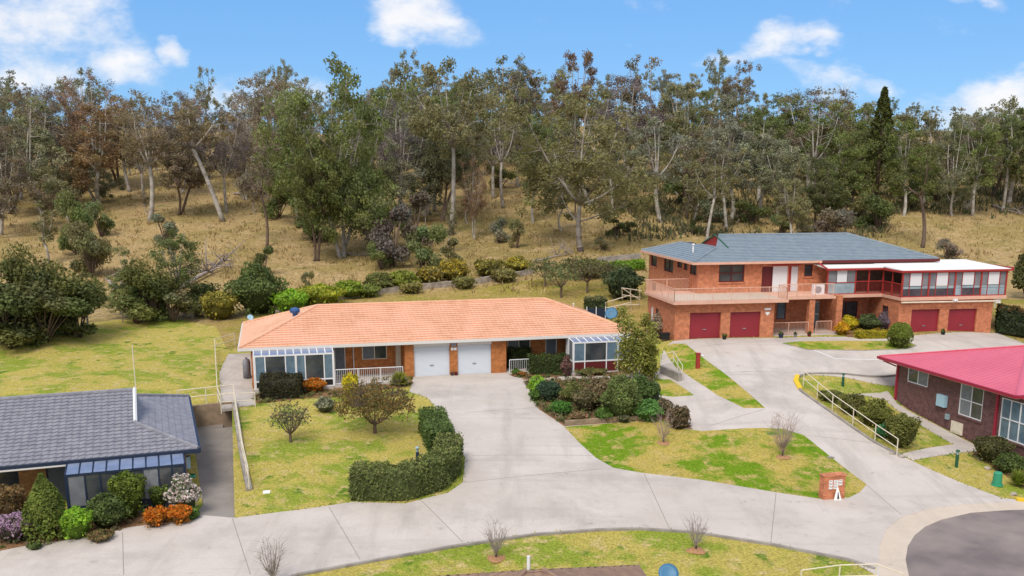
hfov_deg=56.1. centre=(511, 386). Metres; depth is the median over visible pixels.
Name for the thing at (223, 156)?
gum tree
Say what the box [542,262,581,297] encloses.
orchard tree
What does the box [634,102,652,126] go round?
gum tree
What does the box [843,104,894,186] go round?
gum tree
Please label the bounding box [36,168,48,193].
sapling
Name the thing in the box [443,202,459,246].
sapling
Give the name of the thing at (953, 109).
gum tree
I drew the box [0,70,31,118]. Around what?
gum tree
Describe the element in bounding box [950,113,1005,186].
gum tree
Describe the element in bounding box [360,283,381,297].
shrub
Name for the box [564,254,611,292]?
orchard tree
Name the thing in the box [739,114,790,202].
gum tree
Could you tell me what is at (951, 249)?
bush
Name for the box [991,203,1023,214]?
fallen log
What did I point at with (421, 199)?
bush
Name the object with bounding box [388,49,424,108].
gum tree
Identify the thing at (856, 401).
shrub
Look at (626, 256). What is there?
retaining wall
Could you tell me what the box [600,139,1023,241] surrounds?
undergrowth
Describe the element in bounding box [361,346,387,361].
window
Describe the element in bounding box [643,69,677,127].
gum tree
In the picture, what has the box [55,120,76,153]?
gum tree
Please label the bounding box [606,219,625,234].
bush
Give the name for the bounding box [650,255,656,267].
window
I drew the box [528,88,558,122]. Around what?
gum tree
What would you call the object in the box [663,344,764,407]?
lawn
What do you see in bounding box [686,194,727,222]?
hill shrub
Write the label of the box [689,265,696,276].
window
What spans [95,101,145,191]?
gum tree
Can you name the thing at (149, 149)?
gum tree
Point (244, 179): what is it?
gum tree
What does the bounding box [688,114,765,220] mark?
gum tree
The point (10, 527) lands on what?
shrub
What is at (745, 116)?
gum tree
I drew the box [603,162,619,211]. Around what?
sapling
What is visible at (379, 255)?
bush
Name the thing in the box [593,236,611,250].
bush
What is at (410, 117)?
gum tree
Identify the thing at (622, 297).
ramp railing
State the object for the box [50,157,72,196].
sapling
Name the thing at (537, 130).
gum tree
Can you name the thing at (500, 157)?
gum tree
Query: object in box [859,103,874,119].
gum tree
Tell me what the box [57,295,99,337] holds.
bush
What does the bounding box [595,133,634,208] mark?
gum tree
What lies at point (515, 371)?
shrub
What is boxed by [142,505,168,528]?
shrub
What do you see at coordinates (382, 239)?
bush
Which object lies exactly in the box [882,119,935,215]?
gum tree
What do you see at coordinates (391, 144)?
gum tree
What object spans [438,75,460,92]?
gum tree
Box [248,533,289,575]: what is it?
bare shrub
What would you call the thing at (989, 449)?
shrub
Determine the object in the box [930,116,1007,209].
gum tree
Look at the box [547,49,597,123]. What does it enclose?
gum tree
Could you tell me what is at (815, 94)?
gum tree
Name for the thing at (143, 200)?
sapling
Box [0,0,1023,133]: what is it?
sky
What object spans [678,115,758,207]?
gum tree
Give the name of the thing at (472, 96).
gum tree
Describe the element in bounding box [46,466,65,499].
sliding door
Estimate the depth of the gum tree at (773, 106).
178.12 m
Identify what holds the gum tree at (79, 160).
on the hillside
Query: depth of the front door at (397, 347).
67.40 m
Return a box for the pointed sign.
[834,481,840,499]
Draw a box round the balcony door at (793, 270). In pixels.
[788,266,797,290]
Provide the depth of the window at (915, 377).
61.43 m
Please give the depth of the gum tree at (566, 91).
213.27 m
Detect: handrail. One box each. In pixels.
[177,384,249,488]
[214,333,235,413]
[220,392,255,407]
[660,351,682,378]
[800,563,903,575]
[803,371,898,455]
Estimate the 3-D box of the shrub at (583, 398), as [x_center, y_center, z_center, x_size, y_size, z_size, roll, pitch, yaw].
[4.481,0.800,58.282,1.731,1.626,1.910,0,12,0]
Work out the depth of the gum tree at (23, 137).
143.53 m
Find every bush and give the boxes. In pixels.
[0,241,57,326]
[0,275,47,344]
[0,280,96,342]
[0,312,51,348]
[26,258,107,334]
[54,189,94,254]
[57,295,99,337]
[63,220,114,277]
[82,199,114,236]
[108,286,168,323]
[119,257,181,320]
[158,283,192,321]
[178,281,221,315]
[253,246,273,273]
[293,212,340,240]
[301,271,314,286]
[366,241,393,269]
[369,203,412,266]
[393,190,431,250]
[404,223,447,266]
[440,238,462,260]
[488,217,511,242]
[507,218,524,247]
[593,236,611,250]
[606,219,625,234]
[621,221,637,231]
[688,215,703,232]
[770,213,789,232]
[935,237,964,258]
[1010,253,1023,292]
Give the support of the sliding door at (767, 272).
in the two storey house at (744, 285)
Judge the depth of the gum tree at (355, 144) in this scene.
148.75 m
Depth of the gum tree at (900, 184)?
114.24 m
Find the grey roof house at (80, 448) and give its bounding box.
[0,345,200,512]
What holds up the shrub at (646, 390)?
on the garden bed at (663, 418)
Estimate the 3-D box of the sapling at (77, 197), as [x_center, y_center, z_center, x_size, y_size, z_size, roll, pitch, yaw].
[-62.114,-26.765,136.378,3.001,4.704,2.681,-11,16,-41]
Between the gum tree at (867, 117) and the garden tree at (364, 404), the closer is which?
the garden tree at (364, 404)
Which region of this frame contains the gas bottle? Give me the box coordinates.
[242,357,250,377]
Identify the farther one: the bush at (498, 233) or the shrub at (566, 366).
the bush at (498, 233)
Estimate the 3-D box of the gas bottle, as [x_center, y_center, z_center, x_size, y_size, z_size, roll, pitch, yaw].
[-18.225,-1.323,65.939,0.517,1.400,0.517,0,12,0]
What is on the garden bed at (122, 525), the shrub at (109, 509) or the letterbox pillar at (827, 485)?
the shrub at (109, 509)
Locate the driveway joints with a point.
(538, 474)
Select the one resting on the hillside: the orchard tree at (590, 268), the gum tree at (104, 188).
the gum tree at (104, 188)
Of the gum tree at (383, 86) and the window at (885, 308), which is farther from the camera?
the gum tree at (383, 86)
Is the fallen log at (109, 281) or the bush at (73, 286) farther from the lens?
the fallen log at (109, 281)
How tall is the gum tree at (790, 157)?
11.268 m
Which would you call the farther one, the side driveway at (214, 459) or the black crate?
the black crate
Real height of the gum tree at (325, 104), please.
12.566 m
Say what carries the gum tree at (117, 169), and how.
on the hillside
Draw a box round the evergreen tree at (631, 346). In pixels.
[610,305,661,381]
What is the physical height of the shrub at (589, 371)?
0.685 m
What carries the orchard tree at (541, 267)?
on the lawn at (574, 293)
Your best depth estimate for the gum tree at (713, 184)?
116.59 m
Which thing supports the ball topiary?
on the lawn at (852, 345)
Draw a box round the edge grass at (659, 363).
[218,331,1022,574]
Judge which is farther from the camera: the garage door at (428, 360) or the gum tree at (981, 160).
the gum tree at (981, 160)
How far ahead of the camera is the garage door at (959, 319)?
76.36 m
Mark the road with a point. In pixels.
(989, 543)
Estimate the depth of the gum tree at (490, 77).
185.06 m
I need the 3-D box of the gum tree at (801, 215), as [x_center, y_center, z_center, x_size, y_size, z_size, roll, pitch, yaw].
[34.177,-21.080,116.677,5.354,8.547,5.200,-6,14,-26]
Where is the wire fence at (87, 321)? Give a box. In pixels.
[86,305,205,324]
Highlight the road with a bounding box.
[906,510,1023,575]
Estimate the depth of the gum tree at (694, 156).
132.20 m
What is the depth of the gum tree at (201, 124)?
152.27 m
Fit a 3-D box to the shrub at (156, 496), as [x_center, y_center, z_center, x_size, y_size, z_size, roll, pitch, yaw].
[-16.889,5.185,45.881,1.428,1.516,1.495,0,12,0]
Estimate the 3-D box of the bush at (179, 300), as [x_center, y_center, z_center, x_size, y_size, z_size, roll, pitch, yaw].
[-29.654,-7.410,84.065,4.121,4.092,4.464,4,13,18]
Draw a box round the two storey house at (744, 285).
[640,232,1013,340]
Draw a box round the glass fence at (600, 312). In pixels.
[586,306,614,318]
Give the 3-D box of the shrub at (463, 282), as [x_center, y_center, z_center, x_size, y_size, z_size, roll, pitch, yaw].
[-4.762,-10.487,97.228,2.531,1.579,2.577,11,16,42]
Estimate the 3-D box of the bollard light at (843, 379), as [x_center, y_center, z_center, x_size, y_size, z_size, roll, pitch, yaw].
[21.847,-0.412,63.345,0.227,0.972,0.227,0,12,0]
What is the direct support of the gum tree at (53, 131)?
on the hillside
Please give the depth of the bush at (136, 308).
82.09 m
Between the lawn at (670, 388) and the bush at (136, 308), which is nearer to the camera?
the lawn at (670, 388)
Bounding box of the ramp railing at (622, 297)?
[605,288,641,308]
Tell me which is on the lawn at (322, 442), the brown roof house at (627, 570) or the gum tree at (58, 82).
the brown roof house at (627, 570)
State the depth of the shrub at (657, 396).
58.88 m
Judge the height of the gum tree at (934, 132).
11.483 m
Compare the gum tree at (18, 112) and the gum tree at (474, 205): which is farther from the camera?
the gum tree at (18, 112)
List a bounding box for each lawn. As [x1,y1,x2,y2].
[0,318,1023,575]
[46,278,1023,348]
[565,420,865,498]
[652,379,692,396]
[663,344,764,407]
[785,341,914,349]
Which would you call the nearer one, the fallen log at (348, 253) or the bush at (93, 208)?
the fallen log at (348, 253)
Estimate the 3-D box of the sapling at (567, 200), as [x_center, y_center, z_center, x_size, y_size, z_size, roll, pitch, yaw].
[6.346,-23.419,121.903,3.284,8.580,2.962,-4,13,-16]
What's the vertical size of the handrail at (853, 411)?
2.794 m
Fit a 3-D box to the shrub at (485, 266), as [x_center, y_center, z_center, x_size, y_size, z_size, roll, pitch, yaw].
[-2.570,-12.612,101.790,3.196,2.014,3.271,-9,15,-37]
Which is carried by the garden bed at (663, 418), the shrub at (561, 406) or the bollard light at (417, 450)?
the shrub at (561, 406)
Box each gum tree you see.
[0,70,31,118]
[0,78,31,154]
[0,83,12,110]
[0,90,59,167]
[0,94,49,199]
[0,95,79,214]
[0,115,51,213]
[0,126,37,234]
[11,82,34,97]
[11,101,66,189]
[20,84,98,179]
[49,124,126,201]
[50,70,121,190]
[51,76,78,96]
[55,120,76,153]
[57,91,83,125]
[57,102,127,206]
[58,66,101,116]
[63,91,140,184]
[85,82,108,106]
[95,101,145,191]
[97,246,146,317]
[107,88,189,220]
[112,107,166,206]
[129,93,148,124]
[142,228,203,316]
[144,98,163,117]
[148,102,206,193]
[151,89,207,168]
[154,101,236,221]
[154,125,217,214]
[158,101,182,133]
[167,92,189,110]
[180,97,199,117]
[182,99,214,186]
[186,90,201,120]
[190,65,218,154]
[195,108,250,212]
[210,103,226,134]
[213,93,261,171]
[217,123,264,199]
[222,76,320,173]
[223,80,251,119]
[229,74,282,169]
[232,144,275,245]
[239,87,286,127]
[250,51,420,257]
[253,95,319,215]
[254,69,280,124]
[267,58,292,96]
[268,66,300,98]
[278,105,350,261]
[279,99,320,127]
[293,77,325,114]
[305,110,321,143]
[314,91,338,115]
[317,97,374,157]
[319,107,343,136]
[354,87,431,204]
[359,125,404,200]
[361,84,412,149]
[368,85,405,158]
[375,117,443,222]
[381,79,395,97]
[387,89,415,154]
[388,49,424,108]
[388,56,514,235]
[396,85,418,150]
[405,72,467,183]
[407,94,458,210]
[409,99,489,221]
[413,93,464,188]
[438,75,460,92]
[443,81,494,176]
[445,81,483,117]
[449,123,490,211]
[458,157,488,239]
[463,104,526,198]
[470,96,524,207]
[476,112,502,174]
[477,53,540,115]
[481,93,513,167]
[485,68,520,103]
[487,86,542,174]
[487,94,662,251]
[500,63,544,128]
[501,103,543,186]
[516,112,562,222]
[523,75,545,110]
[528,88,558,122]
[536,91,587,149]
[538,100,559,127]
[539,68,571,111]
[543,65,582,125]
[543,83,628,204]
[546,112,581,162]
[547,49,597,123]
[583,78,602,119]
[583,98,606,150]
[588,70,674,182]
[589,74,620,113]
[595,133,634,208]
[606,54,686,176]
[606,110,649,194]
[620,67,655,111]
[624,123,672,205]
[627,116,700,222]
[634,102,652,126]
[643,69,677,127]
[656,135,704,217]
[658,80,721,178]
[658,121,698,195]
[663,74,680,100]
[664,83,700,147]
[678,73,702,108]
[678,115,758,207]
[683,158,735,239]
[684,91,703,129]
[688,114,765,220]
[691,90,721,131]
[699,80,730,122]
[701,144,759,228]
[703,49,730,142]
[715,90,752,139]
[718,73,755,112]
[721,60,760,115]
[737,118,772,190]
[738,112,765,151]
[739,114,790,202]
[744,92,768,126]
[745,128,801,207]
[751,115,803,176]
[753,93,812,178]
[755,141,810,221]
[758,100,801,154]
[769,93,787,122]
[771,177,813,232]
[775,84,858,194]
[777,95,853,171]
[792,100,858,199]
[798,96,811,105]
[798,110,845,174]
[798,158,855,231]
[811,99,857,194]
[816,128,879,224]
[819,88,844,117]
[841,100,887,166]
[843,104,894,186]
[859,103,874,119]
[871,109,904,165]
[882,105,945,182]
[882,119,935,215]
[882,143,943,247]
[890,97,899,109]
[905,102,923,116]
[914,125,962,203]
[923,122,962,184]
[924,115,981,215]
[925,106,941,123]
[930,106,995,199]
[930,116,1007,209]
[949,116,1003,215]
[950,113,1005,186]
[972,108,991,131]
[980,95,1023,197]
[981,107,1023,203]
[987,103,1001,118]
[996,117,1023,212]
[1008,108,1023,185]
[1008,136,1023,186]
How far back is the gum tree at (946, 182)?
130.19 m
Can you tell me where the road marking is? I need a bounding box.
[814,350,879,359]
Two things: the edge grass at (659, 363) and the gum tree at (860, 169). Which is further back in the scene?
the gum tree at (860, 169)
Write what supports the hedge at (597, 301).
on the lawn at (574, 293)
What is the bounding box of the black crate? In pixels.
[659,332,670,339]
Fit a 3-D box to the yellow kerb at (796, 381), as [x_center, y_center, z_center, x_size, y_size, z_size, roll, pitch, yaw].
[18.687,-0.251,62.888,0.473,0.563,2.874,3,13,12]
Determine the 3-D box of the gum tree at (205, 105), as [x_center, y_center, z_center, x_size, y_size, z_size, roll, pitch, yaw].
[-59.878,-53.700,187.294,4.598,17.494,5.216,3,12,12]
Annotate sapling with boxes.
[26,176,56,224]
[26,200,65,262]
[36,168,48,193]
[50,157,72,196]
[52,180,72,222]
[70,181,84,202]
[136,187,149,212]
[243,152,281,199]
[249,180,259,213]
[358,207,374,242]
[422,203,431,224]
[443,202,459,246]
[459,176,472,222]
[553,183,570,230]
[561,180,583,217]
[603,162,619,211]
[675,168,708,233]
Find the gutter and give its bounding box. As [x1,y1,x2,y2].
[879,502,1023,575]
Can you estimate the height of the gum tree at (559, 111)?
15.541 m
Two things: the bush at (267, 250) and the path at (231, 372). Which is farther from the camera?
the bush at (267, 250)
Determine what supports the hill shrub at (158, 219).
on the hillside
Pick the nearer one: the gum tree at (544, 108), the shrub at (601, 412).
the shrub at (601, 412)
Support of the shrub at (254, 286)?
on the lawn at (574, 293)
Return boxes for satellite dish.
[605,307,617,320]
[658,563,678,575]
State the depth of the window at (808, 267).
77.94 m
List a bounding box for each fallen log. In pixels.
[103,267,125,288]
[180,239,246,289]
[234,185,267,195]
[346,249,369,254]
[533,238,574,260]
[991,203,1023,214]
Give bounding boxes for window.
[0,471,18,487]
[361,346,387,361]
[506,340,529,355]
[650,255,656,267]
[663,258,672,274]
[676,261,681,269]
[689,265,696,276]
[718,264,744,283]
[776,302,785,318]
[803,264,812,277]
[842,301,857,316]
[882,305,887,314]
[906,368,928,389]
[956,383,983,423]
[998,397,1023,447]
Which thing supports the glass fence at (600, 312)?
on the lawn at (574, 293)
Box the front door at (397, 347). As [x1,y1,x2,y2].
[395,345,400,372]
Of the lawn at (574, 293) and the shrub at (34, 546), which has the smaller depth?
the shrub at (34, 546)
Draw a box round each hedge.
[258,371,303,399]
[347,431,464,501]
[417,405,455,454]
[506,346,531,368]
[525,352,569,374]
[583,295,607,309]
[608,258,645,270]
[854,329,887,338]
[994,303,1023,335]
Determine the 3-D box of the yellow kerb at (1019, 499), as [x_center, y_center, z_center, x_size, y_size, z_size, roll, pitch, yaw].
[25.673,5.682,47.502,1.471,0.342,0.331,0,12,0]
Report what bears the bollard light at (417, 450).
on the lawn at (322, 442)
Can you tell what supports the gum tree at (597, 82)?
on the hillside
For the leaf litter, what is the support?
on the hillside
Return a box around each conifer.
[19,472,65,544]
[852,86,902,196]
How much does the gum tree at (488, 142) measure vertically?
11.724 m
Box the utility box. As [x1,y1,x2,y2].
[991,471,1002,486]
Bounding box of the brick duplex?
[237,297,637,394]
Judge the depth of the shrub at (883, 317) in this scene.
76.54 m
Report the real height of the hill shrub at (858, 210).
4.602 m
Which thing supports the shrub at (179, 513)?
on the garden bed at (122, 525)
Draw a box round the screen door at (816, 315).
[814,301,819,326]
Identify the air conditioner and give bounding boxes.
[811,284,824,293]
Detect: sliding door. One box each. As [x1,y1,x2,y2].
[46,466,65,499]
[334,348,345,375]
[546,339,556,354]
[761,266,772,291]
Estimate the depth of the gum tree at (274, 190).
124.15 m
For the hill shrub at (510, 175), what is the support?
on the hillside
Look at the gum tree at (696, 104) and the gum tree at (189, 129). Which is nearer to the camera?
the gum tree at (189, 129)
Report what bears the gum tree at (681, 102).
on the hillside
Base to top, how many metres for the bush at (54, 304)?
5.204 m
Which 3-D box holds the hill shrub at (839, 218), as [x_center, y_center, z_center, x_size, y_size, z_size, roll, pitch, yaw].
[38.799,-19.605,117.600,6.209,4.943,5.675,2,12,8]
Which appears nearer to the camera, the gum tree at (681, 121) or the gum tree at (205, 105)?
the gum tree at (681, 121)
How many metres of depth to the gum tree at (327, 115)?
187.34 m
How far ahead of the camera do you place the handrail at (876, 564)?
37.61 m
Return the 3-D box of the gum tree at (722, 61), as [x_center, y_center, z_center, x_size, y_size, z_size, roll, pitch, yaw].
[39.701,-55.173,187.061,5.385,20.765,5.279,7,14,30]
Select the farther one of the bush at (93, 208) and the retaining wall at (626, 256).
the bush at (93, 208)
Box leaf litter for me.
[4,139,1019,281]
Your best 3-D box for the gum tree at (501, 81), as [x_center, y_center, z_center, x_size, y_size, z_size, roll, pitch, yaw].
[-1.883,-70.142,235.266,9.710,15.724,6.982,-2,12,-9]
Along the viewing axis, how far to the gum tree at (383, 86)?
158.42 m
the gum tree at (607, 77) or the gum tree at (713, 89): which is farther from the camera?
the gum tree at (607, 77)
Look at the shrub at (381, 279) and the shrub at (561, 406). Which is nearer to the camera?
the shrub at (561, 406)
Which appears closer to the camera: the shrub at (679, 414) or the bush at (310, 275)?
the shrub at (679, 414)
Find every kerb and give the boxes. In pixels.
[290,342,916,575]
[793,374,801,388]
[1015,497,1023,501]
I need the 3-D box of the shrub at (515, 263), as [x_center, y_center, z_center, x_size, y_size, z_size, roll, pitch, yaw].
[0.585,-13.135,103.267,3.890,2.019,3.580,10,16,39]
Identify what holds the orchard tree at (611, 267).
on the lawn at (574, 293)
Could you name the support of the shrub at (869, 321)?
on the garden bed at (849, 334)
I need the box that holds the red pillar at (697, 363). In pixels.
[695,352,703,368]
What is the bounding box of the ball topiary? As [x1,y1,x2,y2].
[886,322,913,348]
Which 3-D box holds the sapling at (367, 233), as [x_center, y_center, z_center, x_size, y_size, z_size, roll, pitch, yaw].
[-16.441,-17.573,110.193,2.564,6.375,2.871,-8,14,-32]
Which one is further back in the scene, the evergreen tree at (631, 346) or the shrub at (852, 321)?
the shrub at (852, 321)
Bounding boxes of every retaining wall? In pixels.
[192,402,231,427]
[232,400,251,490]
[275,269,534,313]
[565,416,646,425]
[597,253,640,261]
[660,365,681,381]
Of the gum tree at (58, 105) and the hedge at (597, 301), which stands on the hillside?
the gum tree at (58, 105)
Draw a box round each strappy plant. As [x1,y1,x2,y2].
[389,371,410,385]
[1008,469,1023,485]
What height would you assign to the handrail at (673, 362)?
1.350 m
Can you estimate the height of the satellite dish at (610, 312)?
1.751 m
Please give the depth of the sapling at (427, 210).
129.03 m
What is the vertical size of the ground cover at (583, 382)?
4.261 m
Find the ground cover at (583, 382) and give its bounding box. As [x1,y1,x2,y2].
[0,325,1012,548]
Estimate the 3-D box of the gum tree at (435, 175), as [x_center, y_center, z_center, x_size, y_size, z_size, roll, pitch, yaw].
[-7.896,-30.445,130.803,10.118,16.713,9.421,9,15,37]
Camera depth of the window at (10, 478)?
45.93 m
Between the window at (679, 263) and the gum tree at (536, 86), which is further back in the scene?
the gum tree at (536, 86)
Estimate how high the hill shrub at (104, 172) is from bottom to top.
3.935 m
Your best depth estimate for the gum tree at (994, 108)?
226.13 m
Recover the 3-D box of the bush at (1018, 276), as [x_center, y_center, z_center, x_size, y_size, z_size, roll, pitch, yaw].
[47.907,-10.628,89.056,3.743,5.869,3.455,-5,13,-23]
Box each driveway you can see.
[0,332,1023,575]
[195,424,234,517]
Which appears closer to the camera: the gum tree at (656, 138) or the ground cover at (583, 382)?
the ground cover at (583, 382)
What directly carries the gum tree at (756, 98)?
on the hillside
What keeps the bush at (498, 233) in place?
on the hillside
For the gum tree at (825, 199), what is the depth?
120.48 m
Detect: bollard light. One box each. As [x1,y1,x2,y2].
[415,446,418,459]
[841,373,844,386]
[955,449,959,467]
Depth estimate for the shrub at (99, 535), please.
41.85 m
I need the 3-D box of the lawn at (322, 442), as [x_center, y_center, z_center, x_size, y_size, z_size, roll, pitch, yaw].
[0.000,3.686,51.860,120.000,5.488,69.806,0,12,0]
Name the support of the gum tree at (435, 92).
on the hillside
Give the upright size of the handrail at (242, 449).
2.406 m
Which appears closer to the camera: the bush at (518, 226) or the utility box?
the utility box
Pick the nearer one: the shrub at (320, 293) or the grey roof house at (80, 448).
the grey roof house at (80, 448)
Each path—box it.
[219,353,254,411]
[858,391,976,460]
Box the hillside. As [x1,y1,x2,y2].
[0,125,1023,324]
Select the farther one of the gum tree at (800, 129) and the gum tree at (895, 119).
the gum tree at (895, 119)
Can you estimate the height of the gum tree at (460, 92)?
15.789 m
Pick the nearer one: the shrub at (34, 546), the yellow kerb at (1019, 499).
the shrub at (34, 546)
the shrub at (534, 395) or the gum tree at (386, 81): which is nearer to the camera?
the shrub at (534, 395)
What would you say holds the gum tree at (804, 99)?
on the hillside
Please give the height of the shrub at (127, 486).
2.594 m
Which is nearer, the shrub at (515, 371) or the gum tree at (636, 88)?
the shrub at (515, 371)
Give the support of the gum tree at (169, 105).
on the hillside
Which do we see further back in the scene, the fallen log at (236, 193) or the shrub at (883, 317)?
the fallen log at (236, 193)
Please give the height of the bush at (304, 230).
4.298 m
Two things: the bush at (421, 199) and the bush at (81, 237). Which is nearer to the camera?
the bush at (81, 237)
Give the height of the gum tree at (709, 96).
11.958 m
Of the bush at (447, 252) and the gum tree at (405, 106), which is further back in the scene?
the gum tree at (405, 106)
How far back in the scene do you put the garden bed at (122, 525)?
43.20 m
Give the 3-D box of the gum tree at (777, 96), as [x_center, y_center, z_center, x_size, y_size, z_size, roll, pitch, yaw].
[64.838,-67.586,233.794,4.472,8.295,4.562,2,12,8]
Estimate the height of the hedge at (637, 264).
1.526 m
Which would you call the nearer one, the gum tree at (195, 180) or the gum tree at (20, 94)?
the gum tree at (195, 180)
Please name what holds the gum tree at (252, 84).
on the hillside
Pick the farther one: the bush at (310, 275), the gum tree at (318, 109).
the gum tree at (318, 109)
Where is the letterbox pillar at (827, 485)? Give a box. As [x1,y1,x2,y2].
[818,472,846,499]
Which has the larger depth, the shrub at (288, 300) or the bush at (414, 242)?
the bush at (414, 242)
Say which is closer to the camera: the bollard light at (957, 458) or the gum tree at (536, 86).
the bollard light at (957, 458)
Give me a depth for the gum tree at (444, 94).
153.18 m
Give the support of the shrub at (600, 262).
on the hillside
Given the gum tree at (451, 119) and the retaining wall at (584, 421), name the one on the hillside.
the gum tree at (451, 119)
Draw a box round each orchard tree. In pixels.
[527,256,563,286]
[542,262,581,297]
[560,255,590,280]
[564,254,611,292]
[596,262,629,275]
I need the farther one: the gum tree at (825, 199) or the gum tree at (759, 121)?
the gum tree at (759, 121)
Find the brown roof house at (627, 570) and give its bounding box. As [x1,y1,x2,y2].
[438,555,645,575]
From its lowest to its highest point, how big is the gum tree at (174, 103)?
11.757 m
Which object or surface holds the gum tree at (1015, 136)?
on the hillside
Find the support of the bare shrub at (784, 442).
on the lawn at (744, 457)
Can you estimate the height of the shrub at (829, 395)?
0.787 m
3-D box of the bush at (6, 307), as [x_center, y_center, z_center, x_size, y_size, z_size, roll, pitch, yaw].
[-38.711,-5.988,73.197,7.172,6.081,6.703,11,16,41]
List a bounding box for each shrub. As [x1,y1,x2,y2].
[0,483,28,514]
[0,511,33,543]
[26,541,41,549]
[54,505,93,540]
[85,492,131,529]
[85,528,114,543]
[93,164,112,177]
[107,469,147,518]
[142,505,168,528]
[147,484,170,507]
[150,213,178,242]
[163,472,202,506]
[166,503,192,525]
[189,506,199,519]
[199,290,239,319]
[222,261,289,316]
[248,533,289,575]
[258,188,292,219]
[268,287,308,313]
[294,283,346,304]
[303,377,326,391]
[313,395,334,412]
[335,279,363,299]
[341,372,358,403]
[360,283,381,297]
[362,271,393,287]
[389,269,421,286]
[398,281,423,293]
[414,265,445,282]
[438,258,470,280]
[451,275,477,288]
[473,258,503,275]
[479,515,510,562]
[485,163,516,187]
[490,267,520,281]
[500,255,533,271]
[510,368,520,374]
[526,375,544,390]
[528,387,539,400]
[535,381,560,400]
[548,400,573,415]
[558,381,582,401]
[560,177,590,197]
[560,354,572,375]
[569,411,587,419]
[572,387,599,410]
[574,367,607,376]
[576,258,607,277]
[589,376,610,407]
[593,406,613,419]
[598,373,642,421]
[601,266,645,300]
[615,415,629,422]
[626,373,659,405]
[633,398,663,422]
[647,313,662,337]
[650,381,661,399]
[652,406,680,445]
[656,398,673,414]
[661,176,710,202]
[666,404,690,430]
[681,514,708,553]
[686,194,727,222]
[733,198,772,223]
[763,408,802,458]
[803,206,857,232]
[818,389,844,402]
[832,321,851,335]
[836,393,865,415]
[841,195,872,217]
[841,315,859,330]
[852,193,899,228]
[856,398,896,428]
[857,313,882,329]
[874,423,889,440]
[877,311,890,328]
[884,412,922,448]
[897,183,922,208]
[910,174,959,200]
[972,435,1015,462]
[992,452,1023,473]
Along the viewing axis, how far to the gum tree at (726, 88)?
190.07 m
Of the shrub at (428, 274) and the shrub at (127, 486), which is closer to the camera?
the shrub at (127, 486)
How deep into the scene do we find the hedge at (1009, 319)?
76.52 m
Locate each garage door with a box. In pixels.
[414,346,449,376]
[457,344,490,373]
[689,312,719,338]
[729,312,759,337]
[911,309,938,331]
[947,309,975,331]
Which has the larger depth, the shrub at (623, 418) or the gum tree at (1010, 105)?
the gum tree at (1010, 105)
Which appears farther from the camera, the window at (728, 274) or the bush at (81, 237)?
the bush at (81, 237)
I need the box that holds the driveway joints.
[122,341,957,574]
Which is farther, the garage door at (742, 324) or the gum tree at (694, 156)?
the gum tree at (694, 156)
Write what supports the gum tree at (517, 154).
on the hillside
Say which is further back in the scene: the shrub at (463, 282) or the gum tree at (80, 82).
the gum tree at (80, 82)
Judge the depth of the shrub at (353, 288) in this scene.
92.53 m
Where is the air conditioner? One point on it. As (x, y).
(819, 288)
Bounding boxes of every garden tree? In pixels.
[267,398,311,442]
[333,374,415,433]
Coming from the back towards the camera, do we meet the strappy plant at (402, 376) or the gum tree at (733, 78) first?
the gum tree at (733, 78)
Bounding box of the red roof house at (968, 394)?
[877,345,1023,456]
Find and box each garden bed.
[0,512,167,550]
[255,378,411,403]
[511,370,629,378]
[528,380,691,428]
[844,325,888,337]
[974,452,1023,486]
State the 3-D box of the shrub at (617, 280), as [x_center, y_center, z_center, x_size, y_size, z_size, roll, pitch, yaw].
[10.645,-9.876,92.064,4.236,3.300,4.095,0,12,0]
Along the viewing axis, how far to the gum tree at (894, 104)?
223.47 m
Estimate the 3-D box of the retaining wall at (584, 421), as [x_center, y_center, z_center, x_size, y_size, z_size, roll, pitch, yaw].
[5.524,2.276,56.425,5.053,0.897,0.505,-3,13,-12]
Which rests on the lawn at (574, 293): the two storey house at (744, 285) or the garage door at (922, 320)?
the two storey house at (744, 285)
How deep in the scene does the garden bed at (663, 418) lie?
57.23 m
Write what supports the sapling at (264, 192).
on the hillside
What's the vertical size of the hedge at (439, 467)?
2.294 m
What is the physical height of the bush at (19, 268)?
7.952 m
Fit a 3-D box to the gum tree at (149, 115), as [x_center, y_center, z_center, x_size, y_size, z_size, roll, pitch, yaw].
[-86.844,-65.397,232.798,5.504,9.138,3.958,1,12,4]
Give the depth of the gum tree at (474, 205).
120.35 m
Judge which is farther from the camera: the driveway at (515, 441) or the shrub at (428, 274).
the shrub at (428, 274)
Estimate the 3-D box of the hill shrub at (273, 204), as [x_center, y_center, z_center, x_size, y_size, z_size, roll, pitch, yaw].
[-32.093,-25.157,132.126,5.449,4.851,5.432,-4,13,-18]
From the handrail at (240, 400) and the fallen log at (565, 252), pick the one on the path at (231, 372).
the handrail at (240, 400)
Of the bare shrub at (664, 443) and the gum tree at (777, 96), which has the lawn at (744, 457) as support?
the bare shrub at (664, 443)
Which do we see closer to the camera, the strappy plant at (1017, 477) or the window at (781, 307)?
the strappy plant at (1017, 477)
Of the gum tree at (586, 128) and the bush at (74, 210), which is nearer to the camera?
the bush at (74, 210)
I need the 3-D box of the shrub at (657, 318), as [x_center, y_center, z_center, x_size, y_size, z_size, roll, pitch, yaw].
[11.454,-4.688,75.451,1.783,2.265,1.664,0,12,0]

